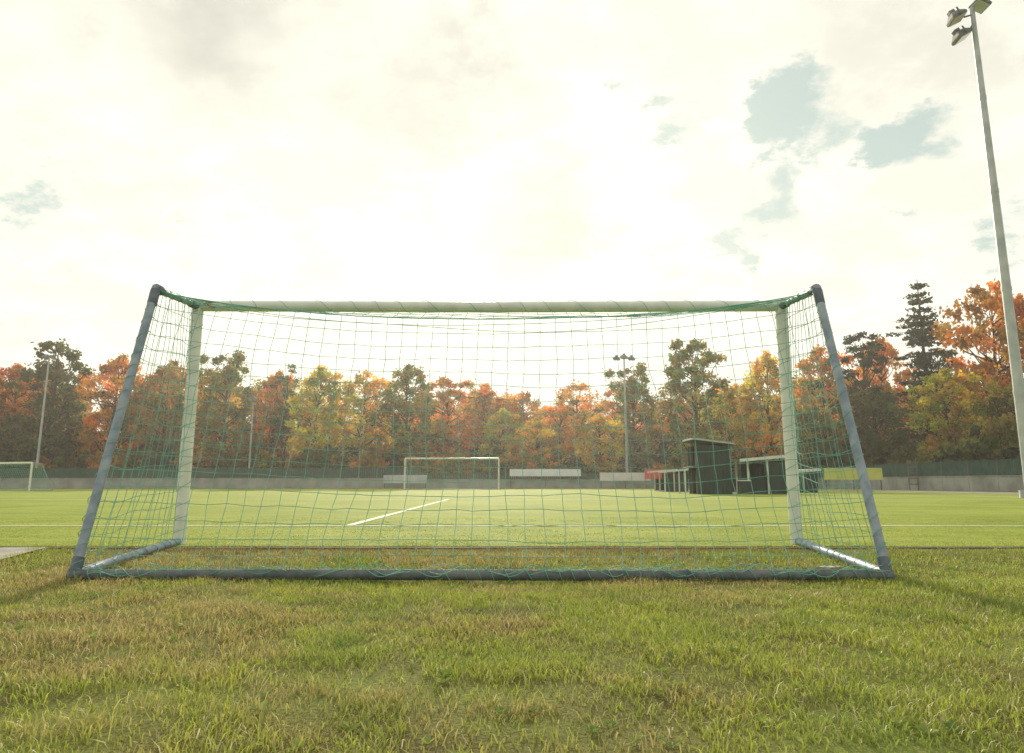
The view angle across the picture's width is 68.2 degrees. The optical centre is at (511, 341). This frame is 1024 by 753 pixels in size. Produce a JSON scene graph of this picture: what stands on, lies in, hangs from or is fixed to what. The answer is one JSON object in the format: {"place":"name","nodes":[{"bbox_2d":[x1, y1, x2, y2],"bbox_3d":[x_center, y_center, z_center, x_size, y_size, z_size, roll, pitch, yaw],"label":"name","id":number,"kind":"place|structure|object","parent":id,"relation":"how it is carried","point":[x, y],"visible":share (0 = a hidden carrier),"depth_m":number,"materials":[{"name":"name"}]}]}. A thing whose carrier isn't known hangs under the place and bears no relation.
{"place":"outdoors","nodes":[
{"label":"outdoors","id":0,"kind":"place"},
{"bbox_2d":[0,488,1023,752],"bbox_3d":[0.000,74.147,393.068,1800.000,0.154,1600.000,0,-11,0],"label":"ground","id":1,"kind":"structure","parent":0,"point":[484,736],"depth_m":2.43,"materials":[{"name":"green plant"}]},
{"bbox_2d":[0,413,37,467],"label":"linden tree","id":2,"kind":"object","parent":1,"relation":"on","point":[9,426],"visible":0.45,"depth_m":70.96,"materials":[{"name":"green plant"}]},
{"bbox_2d":[0,547,45,558],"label":"pavement strip","id":3,"kind":"object","parent":1,"relation":"on","point":[6,550],"visible":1,"depth_m":5.71,"materials":[{"name":"concrete"}]},
{"bbox_2d":[0,363,57,450],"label":"maple tree","id":4,"kind":"object","parent":1,"relation":"on","point":[14,405],"visible":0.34,"depth_m":77.38,"materials":[{"name":"orange plant"}]},
{"bbox_2d":[35,354,55,466],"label":"floodlight mast","id":5,"kind":"object","parent":1,"relation":"on","point":[48,357],"visible":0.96,"depth_m":70.03,"materials":[{"name":"grey metal"}]},
{"bbox_2d":[3,338,107,467],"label":"linden tree","id":6,"kind":"object","parent":1,"relation":"on","point":[62,444],"visible":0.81,"depth_m":73.47,"materials":[{"name":"green plant"}]},
{"bbox_2d":[71,352,148,468],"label":"maple tree","id":7,"kind":"object","parent":1,"relation":"on","point":[90,436],"visible":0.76,"depth_m":75.36,"materials":[{"name":"orange plant"}]},
{"bbox_2d":[125,359,206,465],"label":"oak tree","id":8,"kind":"object","parent":1,"relation":"on","point":[161,414],"visible":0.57,"depth_m":76.36,"materials":[{"name":"brown plant"}]},
{"bbox_2d":[169,368,243,466],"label":"birch tree","id":9,"kind":"object","parent":1,"relation":"on","point":[196,433],"visible":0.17,"depth_m":77.64,"materials":[{"name":"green plant"}]},
{"bbox_2d":[0,478,420,487],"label":"concrete wall","id":10,"kind":"structure","parent":1,"relation":"on","point":[207,483],"depth_m":66.75,"materials":[{"name":"grey concrete"}]},
{"bbox_2d":[0,468,421,477],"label":"green fence","id":11,"kind":"object","parent":10,"relation":"on","point":[228,472],"visible":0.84,"depth_m":66.99,"materials":[{"name":"green metal"}]},
{"bbox_2d":[195,349,265,469],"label":"oak tree","id":12,"kind":"object","parent":1,"relation":"on","point":[224,381],"visible":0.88,"depth_m":73.46,"materials":[{"name":"green plant"}]},
{"bbox_2d":[248,396,256,467],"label":"floodlight mast","id":13,"kind":"object","parent":1,"relation":"on","point":[253,399],"visible":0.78,"depth_m":69.73,"materials":[{"name":"grey metal"}]},
{"bbox_2d":[246,369,293,470],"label":"maple tree","id":14,"kind":"object","parent":1,"relation":"on","point":[271,395],"visible":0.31,"depth_m":81.36,"materials":[{"name":"orange plant"}]},
{"bbox_2d":[266,364,302,467],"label":"pine tree","id":15,"kind":"object","parent":1,"relation":"on","point":[285,429],"visible":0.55,"depth_m":77.98,"materials":[{"name":"green plant"}]},
{"bbox_2d":[283,364,354,467],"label":"birch tree","id":16,"kind":"object","parent":1,"relation":"on","point":[316,428],"visible":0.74,"depth_m":72.91,"materials":[{"name":"yellow plant"}]},
{"bbox_2d":[325,369,396,467],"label":"birch tree","id":17,"kind":"object","parent":1,"relation":"on","point":[353,441],"visible":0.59,"depth_m":75.19,"materials":[{"name":"yellow plant"}]},
{"bbox_2d":[383,475,426,487],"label":"advertising board","id":18,"kind":"object","parent":1,"relation":"on","point":[400,478],"visible":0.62,"depth_m":65.90,"materials":[{"name":"white plastic"}]},
{"bbox_2d":[363,363,447,462],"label":"oak tree","id":19,"kind":"object","parent":1,"relation":"on","point":[415,438],"visible":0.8,"depth_m":72.89,"materials":[{"name":"green plant"}]},
{"bbox_2d":[410,376,478,470],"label":"maple tree","id":20,"kind":"object","parent":1,"relation":"on","point":[448,406],"visible":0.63,"depth_m":79.32,"materials":[{"name":"orange plant"}]},
{"bbox_2d":[66,284,894,580],"bbox_3d":[-0.195,0.563,5.593,5.150,2.153,1.647,0,-11,0],"label":"football goal","id":21,"kind":"object","parent":1,"relation":"on","point":[882,569],"visible":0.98,"depth_m":5.41,"materials":[{"name":"green fabric"}]},
{"bbox_2d":[449,383,523,456],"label":"maple tree","id":22,"kind":"object","parent":1,"relation":"on","point":[483,393],"visible":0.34,"depth_m":82.80,"materials":[{"name":"orange plant"}]},
{"bbox_2d":[476,408,526,466],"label":"birch tree","id":23,"kind":"object","parent":1,"relation":"on","point":[504,420],"visible":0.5,"depth_m":75.25,"materials":[{"name":"plant"}]},
{"bbox_2d":[0,373,1005,475],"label":"distant woodland","id":24,"kind":"object","parent":1,"relation":"on","point":[610,404],"visible":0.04,"depth_m":88.47,"materials":[{"name":"orange plant"}]},
{"bbox_2d":[0,412,1020,478],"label":"shrubbery","id":25,"kind":"object","parent":1,"relation":"on","point":[974,443],"visible":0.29,"depth_m":69.28,"materials":[{"name":"green plant"}]},
{"bbox_2d":[0,489,1023,546],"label":"football pitch","id":26,"kind":"object","parent":1,"relation":"on","point":[56,516],"visible":0.83,"depth_m":10.58,"materials":[{"name":"plant"}]},
{"bbox_2d":[0,462,52,490],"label":"football goal","id":27,"kind":"object","parent":26,"relation":"on","point":[25,464],"visible":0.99,"depth_m":47.42,"materials":[{"name":"white paint"}]},
{"bbox_2d":[404,458,499,488],"bbox_3d":[-4.550,10.194,58.102,7.219,2.383,2.089,0,-11,0],"label":"football goal","id":28,"kind":"object","parent":26,"relation":"on","point":[444,460],"visible":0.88,"depth_m":58.17,"materials":[{"name":"white paint"}]},
{"bbox_2d":[647,468,687,491],"bbox_3d":[8.950,7.942,43.260,1.804,1.303,3.435,0,-11,0],"label":"team dugout","id":29,"kind":"object","parent":26,"relation":"on","point":[673,480],"visible":0.82,"depth_m":41.77,"materials":[{"name":"metal"}]},
{"bbox_2d":[677,438,734,493],"bbox_3d":[8.573,5.563,33.549,2.197,2.418,2.000,0,-11,0],"label":"timber hut","id":30,"kind":"object","parent":26,"relation":"on","point":[702,446],"visible":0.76,"depth_m":32.81,"materials":[{"name":"wood"}]},
{"bbox_2d":[736,480,750,493],"bbox_3d":[10.000,6.299,32.598,0.520,0.610,0.460,0,-11,0],"label":"storage box","id":31,"kind":"object","parent":26,"relation":"on","point":[743,486],"visible":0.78,"depth_m":32.41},
{"bbox_2d":[731,455,786,493],"bbox_3d":[11.150,6.111,34.650,2.502,1.734,3.835,0,-11,0],"label":"team dugout","id":32,"kind":"object","parent":26,"relation":"on","point":[773,471],"visible":0.64,"depth_m":32.96,"materials":[{"name":"plastic"}]},
{"bbox_2d":[798,469,820,492],"bbox_3d":[14.500,7.165,38.827,1.705,1.199,2.835,0,-11,0],"label":"team dugout","id":33,"kind":"object","parent":26,"relation":"on","point":[808,476],"visible":0.36,"depth_m":37.61,"materials":[{"name":"metal"}]},
{"bbox_2d":[946,0,1023,497],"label":"floodlight mast","id":34,"kind":"object","parent":26,"relation":"on","point":[963,33],"visible":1,"depth_m":26.09,"materials":[{"name":"grey metal"}]},
{"bbox_2d":[495,390,545,437],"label":"maple tree","id":35,"kind":"object","parent":1,"relation":"on","point":[533,405],"visible":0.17,"depth_m":85.15,"materials":[{"name":"orange plant"}]},
{"bbox_2d":[55,544,1006,679],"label":"fallen leaves","id":36,"kind":"object","parent":1,"relation":"on","point":[997,678],"visible":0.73,"depth_m":3.15,"materials":[{"name":"brown plant"}]},
{"bbox_2d":[45,547,1023,548],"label":"turf kerb","id":37,"kind":"structure","parent":1,"relation":"on","point":[555,547],"depth_m":5.88,"materials":[{"name":"concrete"}]},
{"bbox_2d":[504,417,569,468],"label":"birch tree","id":38,"kind":"object","parent":1,"relation":"on","point":[543,433],"visible":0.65,"depth_m":72.00,"materials":[{"name":"yellow plant"}]},
{"bbox_2d":[510,469,580,487],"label":"advertising board","id":39,"kind":"object","parent":1,"relation":"on","point":[545,472],"visible":1,"depth_m":65.99,"materials":[{"name":"white plastic"}]},
{"bbox_2d":[421,479,688,487],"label":"concrete wall","id":40,"kind":"structure","parent":1,"relation":"on","point":[584,483],"depth_m":66.73,"materials":[{"name":"grey concrete"}]},
{"bbox_2d":[421,473,740,478],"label":"green fence","id":41,"kind":"object","parent":40,"relation":"on","point":[502,476],"visible":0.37,"depth_m":66.92,"materials":[{"name":"green metal"}]},
{"bbox_2d":[528,402,586,477],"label":"maple tree","id":42,"kind":"object","parent":1,"relation":"on","point":[565,435],"visible":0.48,"depth_m":76.91,"materials":[{"name":"orange plant"}]},
{"bbox_2d":[540,379,606,448],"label":"maple tree","id":43,"kind":"object","parent":1,"relation":"on","point":[566,394],"visible":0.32,"depth_m":84.22,"materials":[{"name":"orange plant"}]},
{"bbox_2d":[560,414,628,478],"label":"birch tree","id":44,"kind":"object","parent":1,"relation":"on","point":[601,421],"visible":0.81,"depth_m":70.24,"materials":[{"name":"yellow plant"}]},
{"bbox_2d":[613,353,634,472],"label":"floodlight mast","id":45,"kind":"object","parent":1,"relation":"on","point":[623,356],"visible":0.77,"depth_m":70.12,"materials":[{"name":"grey metal"}]},
{"bbox_2d":[600,473,650,487],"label":"advertising board","id":46,"kind":"object","parent":1,"relation":"on","point":[625,477],"visible":0.77,"depth_m":65.42,"materials":[{"name":"white plastic"}]},
{"bbox_2d":[602,362,666,467],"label":"oak tree","id":47,"kind":"object","parent":1,"relation":"on","point":[650,446],"visible":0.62,"depth_m":75.30,"materials":[{"name":"green plant"}]},
{"bbox_2d":[644,469,665,481],"bbox_3d":[12.000,11.458,62.992,1.900,1.550,0.100,0,-11,0],"label":"advertising board","id":48,"kind":"object","parent":1,"relation":"on","point":[651,475],"visible":0.63,"depth_m":63.01,"materials":[{"name":"red plastic"}]},
{"bbox_2d":[651,338,736,470],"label":"oak tree","id":49,"kind":"object","parent":1,"relation":"on","point":[676,375],"visible":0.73,"depth_m":65.45,"materials":[{"name":"green plant"}]},
{"bbox_2d":[692,393,747,472],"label":"birch tree","id":50,"kind":"object","parent":1,"relation":"on","point":[737,441],"visible":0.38,"depth_m":70.83,"materials":[{"name":"yellow plant"}]},
{"bbox_2d":[698,380,755,464],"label":"birch tree","id":51,"kind":"object","parent":1,"relation":"on","point":[726,389],"visible":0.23,"depth_m":75.29,"materials":[{"name":"yellow plant"}]},
{"bbox_2d":[734,350,808,461],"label":"birch tree","id":52,"kind":"object","parent":1,"relation":"on","point":[758,369],"visible":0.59,"depth_m":70.13,"materials":[{"name":"yellow plant"}]},
{"bbox_2d":[794,405,845,468],"bbox_3d":[26.204,9.062,65.028,5.054,7.232,5.421,2,-11,-10],"label":"oak tree","id":53,"kind":"object","parent":1,"relation":"on","point":[819,445],"visible":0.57,"depth_m":64.80,"materials":[{"name":"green plant"}]},
{"bbox_2d":[793,344,861,461],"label":"maple tree","id":54,"kind":"object","parent":1,"relation":"on","point":[824,370],"visible":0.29,"depth_m":69.49,"materials":[{"name":"orange plant"}]},
{"bbox_2d":[815,565,843,569],"bbox_3d":[2.085,1.488,4.961,0.100,0.038,0.300,-8,-13,38],"label":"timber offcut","id":55,"kind":"object","parent":1,"relation":"on","point":[829,566],"visible":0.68,"depth_m":4.87,"materials":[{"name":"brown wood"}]},
{"bbox_2d":[815,378,870,440],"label":"oak tree","id":56,"kind":"object","parent":1,"relation":"on","point":[836,394],"visible":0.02,"depth_m":72.78,"materials":[{"name":"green plant"}]},
{"bbox_2d":[811,331,897,437],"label":"pine tree","id":57,"kind":"object","parent":1,"relation":"on","point":[867,362],"visible":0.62,"depth_m":65.74,"materials":[{"name":"green plant"}]},
{"bbox_2d":[833,384,915,458],"bbox_3d":[29.015,7.590,60.342,5.783,8.405,6.113,-6,-12,29],"label":"linden tree","id":58,"kind":"object","parent":1,"relation":"on","point":[889,411],"visible":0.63,"depth_m":60.11,"materials":[{"name":"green plant"}]},
{"bbox_2d":[854,336,916,439],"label":"maple tree","id":59,"kind":"object","parent":1,"relation":"on","point":[880,379],"visible":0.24,"depth_m":70.46,"materials":[{"name":"orange plant"}]},
{"bbox_2d":[906,459,918,489],"bbox_3d":[26.100,8.706,49.239,0.610,2.000,0.060,0,-11,0],"label":"wooden stile","id":60,"kind":"object","parent":1,"relation":"on","point":[915,462],"visible":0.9,"depth_m":49.23,"materials":[{"name":"brown wood"}]},
{"bbox_2d":[869,282,958,445],"bbox_3d":[34.983,3.590,65.205,8.732,18.033,9.078,10,-15,-43],"label":"spruce tree","id":61,"kind":"object","parent":1,"relation":"on","point":[923,340],"visible":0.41,"depth_m":64.82,"materials":[{"name":"green plant"}]},
{"bbox_2d":[817,475,1023,491],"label":"concrete wall","id":62,"kind":"structure","parent":1,"relation":"on","point":[1011,483],"depth_m":46.39,"materials":[{"name":"grey concrete"}]},
{"bbox_2d":[811,458,1022,477],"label":"green fence","id":63,"kind":"object","parent":62,"relation":"on","point":[987,467],"visible":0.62,"depth_m":45.85,"materials":[{"name":"green metal"}]},
{"bbox_2d":[913,347,962,439],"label":"pine tree","id":64,"kind":"object","parent":1,"relation":"on","point":[942,359],"visible":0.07,"depth_m":68.75,"materials":[{"name":"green plant"}]},
{"bbox_2d":[901,368,1003,448],"bbox_3d":[33.352,6.480,56.680,6.886,9.246,6.801,4,-11,-21],"label":"birch tree","id":65,"kind":"object","parent":1,"relation":"on","point":[943,379],"visible":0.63,"depth_m":56.52,"materials":[{"name":"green plant"}]},
{"bbox_2d":[923,278,1023,444],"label":"maple tree","id":66,"kind":"object","parent":1,"relation":"on","point":[988,366],"visible":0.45,"depth_m":60.82,"materials":[{"name":"orange plant"}]},
{"bbox_2d":[974,382,1018,447],"bbox_3d":[35.508,6.622,52.998,5.320,7.603,7.842,3,-11,-14],"label":"oak tree","id":67,"kind":"object","parent":1,"relation":"on","point":[1008,402],"visible":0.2,"depth_m":53.17,"materials":[{"name":"orange plant"}]},
{"bbox_2d":[996,294,1023,398],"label":"maple tree","id":68,"kind":"object","parent":1,"relation":"on","point":[1020,299],"visible":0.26,"depth_m":59.68,"materials":[{"name":"orange plant"}]},
{"bbox_2d":[0,0,1023,442],"label":"sky","id":69,"kind":"structure","parent":0,"point":[211,150],"materials":[{"name":"white"}]},
{"bbox_2d":[818,489,1018,493],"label":"gravel path","id":70,"kind":"structure","parent":0,"point":[934,491],"depth_m":42.39,"materials":[{"name":"grey gravel"}]},
{"bbox_2d":[823,468,882,489],"bbox_3d":[21.903,8.840,48.527,3.600,1.375,0.100,-1,-11,6],"label":"advertising board","id":71,"kind":"object","parent":70,"relation":"on","point":[874,473],"visible":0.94,"depth_m":48.55,"materials":[{"name":"yellow plastic"}]}
]}

